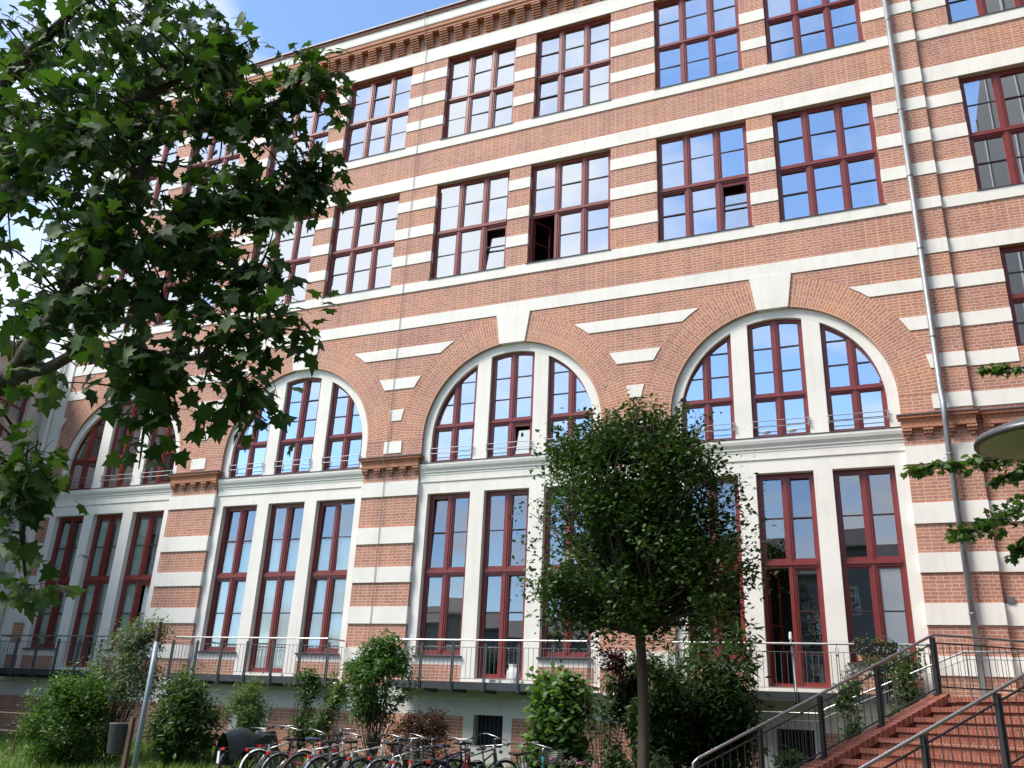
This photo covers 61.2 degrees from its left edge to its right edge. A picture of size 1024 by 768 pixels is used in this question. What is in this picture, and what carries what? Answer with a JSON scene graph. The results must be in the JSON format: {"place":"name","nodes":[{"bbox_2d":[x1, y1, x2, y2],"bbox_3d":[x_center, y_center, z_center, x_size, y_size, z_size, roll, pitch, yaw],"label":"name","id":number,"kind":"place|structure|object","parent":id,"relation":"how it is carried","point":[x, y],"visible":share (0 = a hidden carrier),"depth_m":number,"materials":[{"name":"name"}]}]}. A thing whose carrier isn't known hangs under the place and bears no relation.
{"place":"outdoors","nodes":[
{"label":"outdoors","id":0,"kind":"place"},
{"bbox_2d":[0,0,461,361],"label":"sky","id":1,"kind":"structure","parent":0,"point":[281,23],"materials":[{"name":"blue"}]},
{"bbox_2d":[0,729,516,767],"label":"ground","id":2,"kind":"structure","parent":0,"point":[143,764],"depth_m":19.64,"materials":[{"name":"green plant"}]},
{"bbox_2d":[0,711,29,755],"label":"fence","id":3,"kind":"object","parent":2,"relation":"on","point":[14,743],"visible":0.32,"depth_m":20.80,"materials":[{"name":"grey metal"}]},
{"bbox_2d":[0,339,60,590],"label":"cream house","id":4,"kind":"structure","parent":2,"relation":"on","point":[24,410],"depth_m":29.35,"materials":[{"name":"paint"}]},
{"bbox_2d":[0,387,26,438],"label":"window","id":5,"kind":"structure","parent":4,"relation":"in","point":[22,409],"depth_m":29.18,"materials":[{"name":"red paint"}]},
{"bbox_2d":[6,659,125,767],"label":"bush","id":6,"kind":"object","parent":2,"relation":"on","point":[77,704],"visible":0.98,"depth_m":19.16,"materials":[{"name":"green plant"}]},
{"bbox_2d":[106,717,135,767],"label":"litter bin","id":7,"kind":"object","parent":2,"relation":"on","point":[120,736],"visible":1,"depth_m":17.42,"materials":[{"name":"plastic"}]},
{"bbox_2d":[75,607,178,760],"bbox_3d":[-9.320,7.113,20.514,2.616,3.631,1.726,-6,-23,22],"label":"willow shrub","id":8,"kind":"object","parent":2,"relation":"on","point":[138,638],"visible":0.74,"depth_m":20.45,"materials":[{"name":"green plant"}]},
{"bbox_2d":[131,622,162,767],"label":"metal pole","id":9,"kind":"object","parent":2,"relation":"on","point":[146,700],"visible":1,"depth_m":15.91,"materials":[{"name":"grey metal"}]},
{"bbox_2d":[143,717,172,752],"bbox_3d":[-8.579,8.617,21.167,1.118,1.147,0.865,12,-23,-24],"label":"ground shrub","id":10,"kind":"object","parent":2,"relation":"on","point":[149,732],"visible":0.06,"depth_m":21.04,"materials":[{"name":"green plant"}]},
{"bbox_2d":[0,0,358,624],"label":"plane tree","id":11,"kind":"object","parent":2,"relation":"on","point":[49,144],"visible":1,"depth_m":6.31,"materials":[{"name":"green plant"}]},
{"bbox_2d":[133,659,228,766],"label":"laurel shrub","id":12,"kind":"object","parent":2,"relation":"on","point":[183,701],"visible":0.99,"depth_m":19.37,"materials":[{"name":"green plant"}]},
{"bbox_2d":[212,667,280,762],"bbox_3d":[-6.237,7.790,19.971,1.593,2.454,1.542,-6,-23,22],"label":"feathery shrub","id":13,"kind":"object","parent":2,"relation":"on","point":[248,712],"visible":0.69,"depth_m":19.92,"materials":[{"name":"green plant"}]},
{"bbox_2d":[214,726,284,767],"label":"bicycle","id":14,"kind":"object","parent":2,"relation":"on","point":[233,744],"visible":0.68,"depth_m":17.06,"materials":[{"name":"green paint"}]},
{"bbox_2d":[239,726,313,767],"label":"bicycle","id":15,"kind":"object","parent":2,"relation":"on","point":[251,753],"visible":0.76,"depth_m":17.07,"materials":[{"name":"silver paint"}]},
{"bbox_2d":[256,723,302,767],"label":"bicycle","id":16,"kind":"object","parent":2,"relation":"on","point":[275,760],"visible":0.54,"depth_m":17.70,"materials":[{"name":"brown paint"}]},
{"bbox_2d":[261,729,342,767],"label":"bicycle","id":17,"kind":"object","parent":2,"relation":"on","point":[270,758],"visible":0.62,"depth_m":16.59,"materials":[{"name":"pink paint"}]},
{"bbox_2d":[283,663,327,760],"bbox_3d":[-4.758,7.618,19.838,1.041,2.346,0.803,-6,-23,22],"label":"young tree","id":18,"kind":"object","parent":2,"relation":"on","point":[311,680],"visible":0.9,"depth_m":19.86,"materials":[{"name":"green plant"}]},
{"bbox_2d":[283,734,366,767],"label":"bicycle","id":19,"kind":"object","parent":2,"relation":"on","point":[293,757],"visible":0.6,"depth_m":16.64,"materials":[{"name":"silver paint"}]},
{"bbox_2d":[304,665,351,762],"bbox_3d":[-4.193,7.570,19.595,1.216,2.310,0.864,-6,-23,22],"label":"young tree","id":20,"kind":"object","parent":2,"relation":"on","point":[324,717],"visible":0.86,"depth_m":19.55,"materials":[{"name":"green plant"}]},
{"bbox_2d":[305,732,375,767],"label":"bicycle","id":21,"kind":"object","parent":2,"relation":"on","point":[315,759],"visible":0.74,"depth_m":16.19,"materials":[{"name":"grey paint"}]},
{"bbox_2d":[326,725,354,767],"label":"bicycle","id":22,"kind":"object","parent":2,"relation":"on","point":[338,739],"visible":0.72,"depth_m":17.86,"materials":[{"name":"blue paint"}]},
{"bbox_2d":[323,735,403,767],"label":"bicycle","id":23,"kind":"object","parent":2,"relation":"on","point":[350,742],"visible":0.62,"depth_m":16.29,"materials":[{"name":"white paint"}]},
{"bbox_2d":[333,628,422,759],"bbox_3d":[-2.981,6.925,18.901,1.915,3.147,1.730,12,-23,-23],"label":"cherry tree","id":24,"kind":"object","parent":2,"relation":"on","point":[382,654],"visible":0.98,"depth_m":18.83,"materials":[{"name":"green plant"}]},
{"bbox_2d":[345,733,417,767],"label":"bicycle","id":25,"kind":"object","parent":2,"relation":"on","point":[353,762],"visible":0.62,"depth_m":15.98,"materials":[{"name":"paint"}]},
{"bbox_2d":[366,733,439,767],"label":"bicycle","id":26,"kind":"object","parent":2,"relation":"on","point":[376,761],"visible":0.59,"depth_m":15.95,"materials":[{"name":"silver paint"}]},
{"bbox_2d":[389,736,424,767],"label":"bicycle","id":27,"kind":"object","parent":2,"relation":"on","point":[394,763],"visible":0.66,"depth_m":15.61,"materials":[{"name":"beige paint"}]},
{"bbox_2d":[376,736,457,767],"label":"bicycle","id":28,"kind":"object","parent":2,"relation":"on","point":[405,765],"visible":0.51,"depth_m":16.66,"materials":[{"name":"paint"}]},
{"bbox_2d":[379,698,457,767],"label":"barberry","id":29,"kind":"object","parent":2,"relation":"on","point":[417,726],"visible":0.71,"depth_m":18.25,"materials":[{"name":"red plant"}]},
{"bbox_2d":[404,736,478,767],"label":"bicycle","id":30,"kind":"object","parent":2,"relation":"on","point":[422,764],"visible":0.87,"depth_m":15.53,"materials":[{"name":"black paint"}]},
{"bbox_2d":[426,736,486,767],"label":"bicycle","id":31,"kind":"object","parent":2,"relation":"on","point":[443,764],"visible":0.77,"depth_m":15.76,"materials":[{"name":"blue paint"}]},
{"bbox_2d":[454,742,486,767],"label":"bicycle","id":32,"kind":"object","parent":2,"relation":"on","point":[467,757],"visible":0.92,"depth_m":15.85,"materials":[{"name":"red paint"}]},
{"bbox_2d":[439,733,516,767],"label":"bicycle","id":33,"kind":"object","parent":2,"relation":"on","point":[491,765],"visible":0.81,"depth_m":16.24,"materials":[{"name":"grey paint"}]},
{"bbox_2d":[476,743,508,767],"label":"bicycle","id":34,"kind":"object","parent":2,"relation":"on","point":[498,764],"visible":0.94,"depth_m":15.90,"materials":[{"name":"grey paint"}]},
{"bbox_2d":[0,0,1023,767],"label":"brick building","id":35,"kind":"structure","parent":2,"relation":"on","point":[750,220],"depth_m":23.43,"materials":[{"name":"brown brick"}]},
{"bbox_2d":[22,516,83,649],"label":"tall window","id":36,"kind":"structure","parent":35,"relation":"in","point":[47,626],"depth_m":27.84,"materials":[{"name":"red paint"}]},
{"bbox_2d":[67,417,105,489],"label":"arched window","id":37,"kind":"structure","parent":35,"relation":"in","point":[83,466],"depth_m":29.19,"materials":[{"name":"glass"}]},
{"bbox_2d":[59,514,122,669],"bbox_3d":[-12.941,6.408,26.947,1.264,4.765,0.387,-6,-23,22],"label":"garden door","id":38,"kind":"structure","parent":35,"relation":"in","point":[97,578],"depth_m":27.11,"materials":[{"name":"red paint"}]},
{"bbox_2d":[100,401,142,486],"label":"arched window","id":39,"kind":"structure","parent":35,"relation":"in","point":[114,477],"depth_m":28.57,"materials":[{"name":"glass"}]},
{"bbox_2d":[100,258,150,333],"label":"window","id":40,"kind":"structure","parent":35,"relation":"in","point":[129,279],"depth_m":31.42,"materials":[{"name":"glass"}]},
{"bbox_2d":[103,512,163,650],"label":"tall window","id":41,"kind":"structure","parent":35,"relation":"in","point":[135,581],"depth_m":26.63,"materials":[{"name":"red paint"}]},
{"bbox_2d":[128,137,178,211],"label":"window","id":42,"kind":"structure","parent":35,"relation":"in","point":[171,154],"depth_m":32.99,"materials":[{"name":"glass"}]},
{"bbox_2d":[139,421,175,483],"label":"arched window","id":43,"kind":"structure","parent":35,"relation":"in","point":[157,474],"depth_m":27.76,"materials":[{"name":"glass"}]},
{"bbox_2d":[152,233,221,325],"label":"window","id":44,"kind":"structure","parent":35,"relation":"in","point":[160,322],"depth_m":30.25,"materials":[{"name":"red paint"}]},
{"bbox_2d":[185,128,239,196],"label":"window","id":45,"kind":"structure","parent":35,"relation":"in","point":[207,161],"depth_m":31.94,"materials":[{"name":"white glass"}]},
{"bbox_2d":[198,506,256,652],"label":"tall window","id":46,"kind":"structure","parent":35,"relation":"in","point":[232,579],"depth_m":25.09,"materials":[{"name":"blue glass"}]},
{"bbox_2d":[227,392,274,477],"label":"arched window","id":47,"kind":"structure","parent":35,"relation":"in","point":[250,462],"depth_m":26.45,"materials":[{"name":"glass"}]},
{"bbox_2d":[245,503,304,675],"bbox_3d":[-6.566,5.702,24.337,1.264,4.765,0.387,-6,-23,22],"label":"garden door","id":48,"kind":"structure","parent":35,"relation":"in","point":[280,577],"depth_m":24.38,"materials":[{"name":"red paint"}]},
{"bbox_2d":[253,213,314,304],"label":"window","id":49,"kind":"structure","parent":35,"relation":"in","point":[296,248],"depth_m":28.62,"materials":[{"name":"glass"}]},
{"bbox_2d":[273,378,321,473],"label":"arched window","id":50,"kind":"structure","parent":35,"relation":"in","point":[304,406],"depth_m":26.04,"materials":[{"name":"glass"}]},
{"bbox_2d":[268,94,330,177],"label":"window","id":51,"kind":"structure","parent":35,"relation":"in","point":[316,122],"depth_m":30.46,"materials":[{"name":"glass"}]},
{"bbox_2d":[294,500,354,654],"bbox_3d":[-5.008,5.255,23.792,1.390,4.187,0.417,-6,-23,22],"label":"tall window","id":52,"kind":"structure","parent":35,"relation":"in","point":[330,576],"depth_m":23.81,"materials":[{"name":"glass"}]},
{"bbox_2d":[321,383,361,469],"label":"arched window","id":53,"kind":"structure","parent":35,"relation":"in","point":[344,442],"depth_m":25.31,"materials":[{"name":"blue glass"}]},
{"bbox_2d":[321,195,399,297],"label":"window","id":54,"kind":"structure","parent":35,"relation":"in","point":[362,254],"depth_m":27.52,"materials":[{"name":"grey glass"}]},
{"bbox_2d":[344,71,412,162],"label":"window","id":55,"kind":"structure","parent":35,"relation":"in","point":[378,125],"depth_m":29.30,"materials":[{"name":"glass"}]},
{"bbox_2d":[413,493,469,656],"bbox_3d":[-1.735,4.883,22.429,1.370,4.187,0.372,-6,-23,22],"label":"tall window","id":56,"kind":"structure","parent":35,"relation":"in","point":[447,572],"depth_m":22.38,"materials":[{"name":"red paint"}]},
{"bbox_2d":[430,367,477,461],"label":"arched window","id":57,"kind":"structure","parent":35,"relation":"in","point":[454,431],"depth_m":23.94,"materials":[{"name":"blue glass"}]},
{"bbox_2d":[427,172,509,279],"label":"window","id":58,"kind":"structure","parent":35,"relation":"in","point":[467,211],"depth_m":26.07,"materials":[{"name":"grey glass"}]},
{"bbox_2d":[440,42,516,139],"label":"window","id":59,"kind":"structure","parent":35,"relation":"in","point":[480,95],"depth_m":27.87,"materials":[{"name":"glass"}]},
{"bbox_2d":[476,715,502,747],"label":"basement window","id":60,"kind":"structure","parent":35,"relation":"in","point":[493,725],"depth_m":20.56,"materials":[{"name":"metal"}]},
{"bbox_2d":[473,489,528,683],"bbox_3d":[-0.207,4.981,21.691,1.264,4.765,0.305,-6,-23,22],"label":"garden door","id":61,"kind":"structure","parent":35,"relation":"in","point":[506,570],"depth_m":21.79,"materials":[{"name":"red paint"}]},
{"bbox_2d":[485,352,534,457],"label":"arched window","id":62,"kind":"structure","parent":35,"relation":"in","point":[511,413],"depth_m":23.44,"materials":[{"name":"glass"}]},
{"bbox_2d":[536,487,591,659],"bbox_3d":[1.351,4.534,21.146,1.390,4.187,0.335,-6,-23,22],"label":"tall window","id":63,"kind":"structure","parent":35,"relation":"in","point":[581,655],"depth_m":20.91,"materials":[{"name":"red paint"}]},
{"bbox_2d":[525,151,610,263],"bbox_3d":[1.773,-4.958,25.051,2.516,3.366,0.863,-6,-23,22],"label":"window","id":64,"kind":"structure","parent":35,"relation":"in","point":[575,192],"depth_m":24.95,"materials":[{"name":"glass"}]},
{"bbox_2d":[544,357,592,452],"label":"arched window","id":65,"kind":"structure","parent":35,"relation":"in","point":[567,391],"depth_m":22.85,"materials":[{"name":"blue glass"}]},
{"bbox_2d":[532,17,610,118],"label":"window","id":66,"kind":"structure","parent":35,"relation":"in","point":[574,63],"depth_m":26.69,"materials":[{"name":"grey glass"}]},
{"bbox_2d":[654,0,742,89],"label":"window","id":67,"kind":"structure","parent":35,"relation":"in","point":[695,40],"depth_m":25.20,"materials":[{"name":"blue glass"}]},
{"bbox_2d":[657,122,752,241],"bbox_3d":[5.188,-5.406,23.471,2.516,3.366,0.505,-6,-23,22],"label":"window","id":68,"kind":"structure","parent":35,"relation":"in","point":[696,170],"depth_m":23.45,"materials":[{"name":"blue glass"}]},
{"bbox_2d":[680,336,735,441],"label":"arched window","id":69,"kind":"structure","parent":35,"relation":"in","point":[710,387],"depth_m":21.35,"materials":[{"name":"glass"}]},
{"bbox_2d":[685,477,746,662],"bbox_3d":[4.633,4.171,19.802,1.370,4.187,0.335,-6,-23,22],"label":"tall window","id":70,"kind":"structure","parent":35,"relation":"in","point":[736,509],"depth_m":19.52,"materials":[{"name":"red paint"}]},
{"bbox_2d":[747,319,810,436],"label":"arched window","id":71,"kind":"structure","parent":35,"relation":"in","point":[779,396],"depth_m":20.83,"materials":[{"name":"blue glass"}]},
{"bbox_2d":[757,472,831,692],"bbox_3d":[6.248,4.345,19.255,1.264,4.765,0.714,-6,-23,22],"label":"garden door","id":72,"kind":"structure","parent":35,"relation":"in","point":[791,563],"depth_m":19.15,"materials":[{"name":"red paint"}]},
{"bbox_2d":[777,729,815,765],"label":"basement window","id":73,"kind":"structure","parent":35,"relation":"in","point":[799,739],"depth_m":17.95,"materials":[{"name":"metal"}]},
{"bbox_2d":[763,0,864,63],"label":"window","id":74,"kind":"structure","parent":35,"relation":"in","point":[793,28],"depth_m":23.86,"materials":[{"name":"glass"}]},
{"bbox_2d":[772,96,885,221],"bbox_3d":[8.036,-5.764,22.193,2.516,3.366,0.285,-6,-23,22],"label":"window","id":75,"kind":"structure","parent":35,"relation":"in","point":[827,160],"depth_m":22.26,"materials":[{"name":"blue glass"}]},
{"bbox_2d":[840,663,866,693],"bbox_3d":[6.885,5.925,17.458,0.508,0.621,0.450,-6,-23,22],"label":"potted plant","id":76,"kind":"object","parent":35,"relation":"on","point":[852,672],"visible":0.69,"depth_m":17.46,"materials":[{"name":"green plant"}]},
{"bbox_2d":[820,324,890,431],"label":"arched window","id":77,"kind":"structure","parent":35,"relation":"in","point":[856,397],"depth_m":20.07,"materials":[{"name":"glass"}]},
{"bbox_2d":[851,641,865,660],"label":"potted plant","id":78,"kind":"object","parent":35,"relation":"on","point":[860,657],"visible":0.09,"depth_m":17.87,"materials":[{"name":"orange plant"}]},
{"bbox_2d":[852,626,898,684],"bbox_3d":[7.178,5.467,17.041,0.876,1.347,0.558,-6,-23,22],"label":"flower box","id":79,"kind":"object","parent":35,"relation":"attached to","point":[880,648],"visible":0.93,"depth_m":17.03,"materials":[{"name":"green plant"}]},
{"bbox_2d":[833,467,920,665],"bbox_3d":[7.726,3.828,18.536,1.390,4.187,0.335,-6,-23,22],"label":"tall window","id":80,"kind":"structure","parent":35,"relation":"in","point":[886,584],"depth_m":18.46,"materials":[{"name":"red paint"}]},
{"bbox_2d":[860,654,901,694],"bbox_3d":[7.458,5.734,17.342,0.880,0.943,0.660,5,-21,-7],"label":"potted plant","id":81,"kind":"object","parent":35,"relation":"on","point":[882,675],"visible":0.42,"depth_m":17.31,"materials":[{"name":"green plant"}]},
{"bbox_2d":[891,646,926,688],"bbox_3d":[7.866,5.658,17.152,0.680,0.985,0.610,-6,-23,22],"label":"potted plant","id":82,"kind":"object","parent":35,"relation":"on","point":[915,664],"visible":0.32,"depth_m":17.12,"materials":[{"name":"green plant"}]},
{"bbox_2d":[945,0,1023,23],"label":"window","id":83,"kind":"structure","parent":35,"relation":"in","point":[957,10],"depth_m":22.20,"materials":[{"name":"glass"}]},
{"bbox_2d":[959,66,1023,190],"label":"window","id":84,"kind":"structure","parent":35,"relation":"in","point":[993,103],"depth_m":20.94,"materials":[{"name":"glass"}]},
{"bbox_2d":[999,245,1023,345],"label":"window","id":85,"kind":"structure","parent":35,"relation":"in","point":[1012,258],"depth_m":19.50,"materials":[{"name":"red paint"}]},
{"bbox_2d":[506,741,539,767],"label":"bicycle","id":86,"kind":"object","parent":2,"relation":"on","point":[525,753],"visible":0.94,"depth_m":15.47,"materials":[{"name":"purple metal"}]},
{"bbox_2d":[507,742,563,767],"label":"bicycle","id":87,"kind":"object","parent":2,"relation":"on","point":[516,754],"visible":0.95,"depth_m":15.17,"materials":[{"name":"teal paint"}]},
{"bbox_2d":[516,662,600,767],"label":"hazel bush","id":88,"kind":"object","parent":2,"relation":"on","point":[557,711],"visible":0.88,"depth_m":16.88,"materials":[{"name":"green plant"}]},
{"bbox_2d":[530,755,611,767],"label":"flower clump","id":89,"kind":"object","parent":2,"relation":"on","point":[575,763],"visible":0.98,"depth_m":15.13,"materials":[{"name":"pink plant"}]},
{"bbox_2d":[581,629,635,767],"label":"plum shrub","id":90,"kind":"object","parent":2,"relation":"on","point":[616,659],"visible":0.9,"depth_m":16.51,"materials":[{"name":"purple plant"}]},
{"bbox_2d":[582,640,709,767],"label":"laurel mass","id":91,"kind":"object","parent":2,"relation":"on","point":[665,699],"visible":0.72,"depth_m":15.97,"materials":[{"name":"green plant"}]},
{"bbox_2d":[509,380,791,767],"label":"hornbeam","id":92,"kind":"object","parent":2,"relation":"on","point":[640,529],"visible":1,"depth_m":14.37,"materials":[{"name":"green plant"}]},
{"bbox_2d":[650,746,673,767],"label":"blue shrub","id":93,"kind":"object","parent":2,"relation":"on","point":[658,758],"visible":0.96,"depth_m":14.43,"materials":[{"name":"green plant"}]},
{"bbox_2d":[651,619,775,767],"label":"bamboo","id":94,"kind":"object","parent":2,"relation":"on","point":[747,670],"visible":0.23,"depth_m":16.83,"materials":[{"name":"green plant"}]},
{"bbox_2d":[669,638,771,767],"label":"laurel mass","id":95,"kind":"object","parent":2,"relation":"on","point":[717,702],"visible":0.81,"depth_m":16.14,"materials":[{"name":"green plant"}]},
{"bbox_2d":[769,744,807,767],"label":"fern clump","id":96,"kind":"object","parent":2,"relation":"on","point":[787,760],"visible":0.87,"depth_m":14.76,"materials":[{"name":"green plant"}]},
{"bbox_2d":[825,678,867,746],"bbox_3d":[6.246,6.619,15.952,0.798,2.298,0.829,-6,-23,22],"label":"leafy plant","id":97,"kind":"object","parent":2,"relation":"on","point":[846,707],"visible":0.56,"depth_m":16.06,"materials":[{"name":"green plant"}]},
{"bbox_2d":[692,633,1023,767],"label":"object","id":98,"kind":"structure","parent":2,"relation":"on","point":[937,729],"depth_m":13.16,"materials":[{"name":"metal"}]},
{"bbox_2d":[882,658,924,719],"bbox_3d":[7.130,6.328,15.755,0.889,2.767,1.004,22,-28,-40],"label":"leafy plant","id":99,"kind":"object","parent":2,"relation":"on","point":[906,689],"visible":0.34,"depth_m":15.90,"materials":[{"name":"green plant"}]},
{"bbox_2d":[900,359,1023,565],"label":"hawthorn","id":100,"kind":"object","parent":2,"relation":"on","point":[962,534],"visible":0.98,"depth_m":6.75,"materials":[{"name":"green plant"}]},
{"bbox_2d":[973,416,1023,460],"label":"street lamp","id":101,"kind":"object","parent":2,"relation":"on","point":[1005,441],"visible":1,"depth_m":6.01,"materials":[{"name":"silver metal"}]},
{"bbox_2d":[488,679,500,682],"bbox_3d":[-0.399,6.927,20.202,0.260,0.084,0.163,-6,-23,22],"label":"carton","id":102,"kind":"object","parent":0,"point":[493,681],"visible":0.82,"depth_m":20.14,"materials":[{"name":"white cardboard"}]},
{"bbox_2d":[506,664,519,682],"bbox_3d":[0.032,6.739,20.143,0.352,0.430,0.192,-6,-23,22],"label":"paper bag","id":103,"kind":"object","parent":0,"point":[511,674],"visible":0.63,"depth_m":20.07,"materials":[{"name":"white paper"}]},
{"bbox_2d":[789,632,797,691],"bbox_3d":[5.752,5.684,17.740,0.112,1.175,0.068,14,-24,-28],"label":"folded parasol","id":104,"kind":"object","parent":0,"point":[790,636],"visible":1,"depth_m":17.77,"materials":[{"name":"white fabric"}]},
{"bbox_3d":[8.535,6.903,16.055,5.000,1.745,0.930,-6,-23,22],"label":"concrete flight","id":105,"kind":"object","parent":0,"visible":0},
{"bbox_2d":[747,651,1023,757],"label":"railing","id":106,"kind":"object","parent":105,"relation":"on","point":[884,684],"visible":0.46,"depth_m":16.48,"materials":[{"name":"silver metal"}]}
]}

